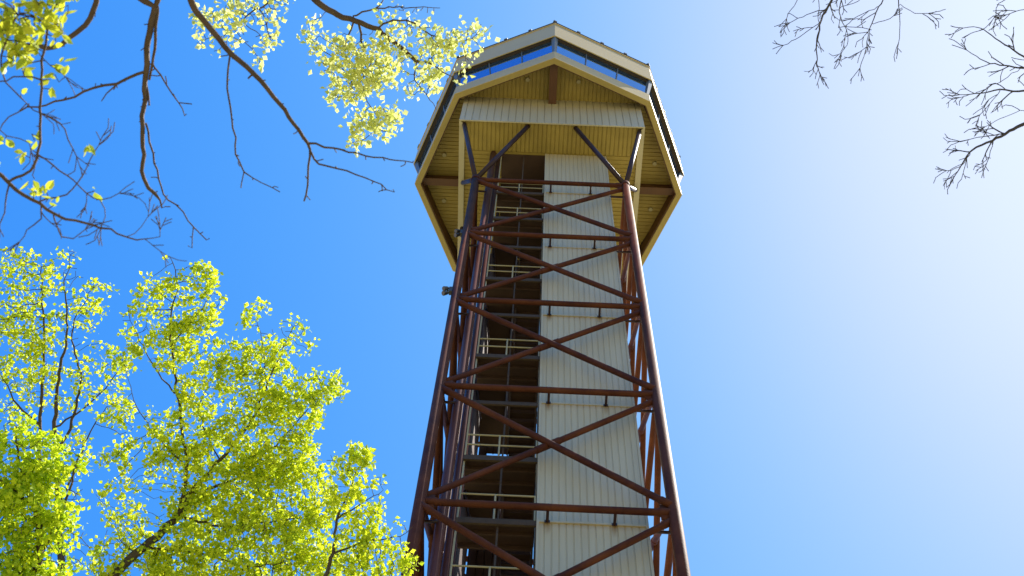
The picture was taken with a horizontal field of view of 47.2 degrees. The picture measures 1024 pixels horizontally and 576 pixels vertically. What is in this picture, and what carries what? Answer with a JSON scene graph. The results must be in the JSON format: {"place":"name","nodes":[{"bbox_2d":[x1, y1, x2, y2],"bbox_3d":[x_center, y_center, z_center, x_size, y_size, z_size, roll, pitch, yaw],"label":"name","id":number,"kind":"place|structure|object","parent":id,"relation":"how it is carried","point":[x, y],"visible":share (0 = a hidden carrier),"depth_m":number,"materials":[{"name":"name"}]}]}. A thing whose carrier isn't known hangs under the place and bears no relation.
{"place":"outdoors","nodes":[
{"label":"outdoors","id":0,"kind":"place"},
{"bbox_2d":[0,0,1023,575],"label":"sky","id":1,"kind":"structure","parent":0,"point":[838,332],"materials":[{"name":"blue"}]},
{"bbox_2d":[401,20,690,575],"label":"observation tower","id":2,"kind":"structure","parent":0,"point":[548,167],"depth_m":41.26,"materials":[{"name":"brown metal"}]},
{"bbox_2d":[419,82,455,167],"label":"window","id":3,"kind":"structure","parent":2,"relation":"in","point":[453,88],"depth_m":60.33,"materials":[{"name":"grey glass"}]},
{"bbox_2d":[460,42,551,83],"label":"window","id":4,"kind":"structure","parent":2,"relation":"in","point":[546,48],"depth_m":58.62,"materials":[{"name":"blue glass"}]},
{"bbox_2d":[557,42,645,91],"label":"window","id":5,"kind":"structure","parent":2,"relation":"in","point":[567,51],"depth_m":58.56,"materials":[{"name":"blue glass"}]},
{"bbox_2d":[649,90,678,177],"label":"window","id":6,"kind":"structure","parent":2,"relation":"in","point":[650,94],"depth_m":60.18,"materials":[{"name":"grey glass"}]},
{"bbox_3d":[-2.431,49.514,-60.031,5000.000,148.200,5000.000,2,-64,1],"label":"ground","id":7,"kind":"structure","parent":0,"visible":0},
{"bbox_2d":[0,408,103,575],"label":"leafy tree","id":8,"kind":"object","parent":7,"relation":"on","point":[35,475],"visible":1,"depth_m":15.41,"materials":[{"name":"green plant"}]},
{"bbox_2d":[0,246,137,571],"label":"leafy tree","id":9,"kind":"object","parent":7,"relation":"on","point":[44,370],"visible":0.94,"depth_m":25.01,"materials":[{"name":"green plant"}]},
{"bbox_2d":[0,0,184,265],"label":"leafy tree","id":10,"kind":"object","parent":7,"relation":"on","point":[22,32],"visible":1,"depth_m":4.57,"materials":[{"name":"green plant"}]},
{"bbox_2d":[3,0,413,247],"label":"bare tree","id":11,"kind":"object","parent":7,"relation":"on","point":[153,23],"visible":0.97,"depth_m":5.86,"materials":[{"name":"brown plant"}]},
{"bbox_2d":[85,255,349,575],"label":"leafy tree","id":12,"kind":"object","parent":7,"relation":"on","point":[256,519],"visible":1,"depth_m":20.03,"materials":[{"name":"green plant"}]},
{"bbox_2d":[188,0,500,157],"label":"leafy tree","id":13,"kind":"object","parent":7,"relation":"on","point":[372,79],"visible":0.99,"depth_m":10.17,"materials":[{"name":"green plant"}]},
{"bbox_2d":[316,440,424,575],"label":"leafy tree","id":14,"kind":"object","parent":7,"relation":"on","point":[369,533],"visible":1,"depth_m":18.43,"materials":[{"name":"green plant"}]},
{"bbox_2d":[773,0,945,88],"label":"bare tree","id":15,"kind":"object","parent":7,"relation":"on","point":[819,24],"visible":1,"depth_m":14.12,"materials":[{"name":"grey plant"}]},
{"bbox_2d":[933,0,1023,193],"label":"bare tree","id":16,"kind":"object","parent":7,"relation":"on","point":[977,127],"visible":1,"depth_m":12.84,"materials":[{"name":"grey plant"}]}
]}

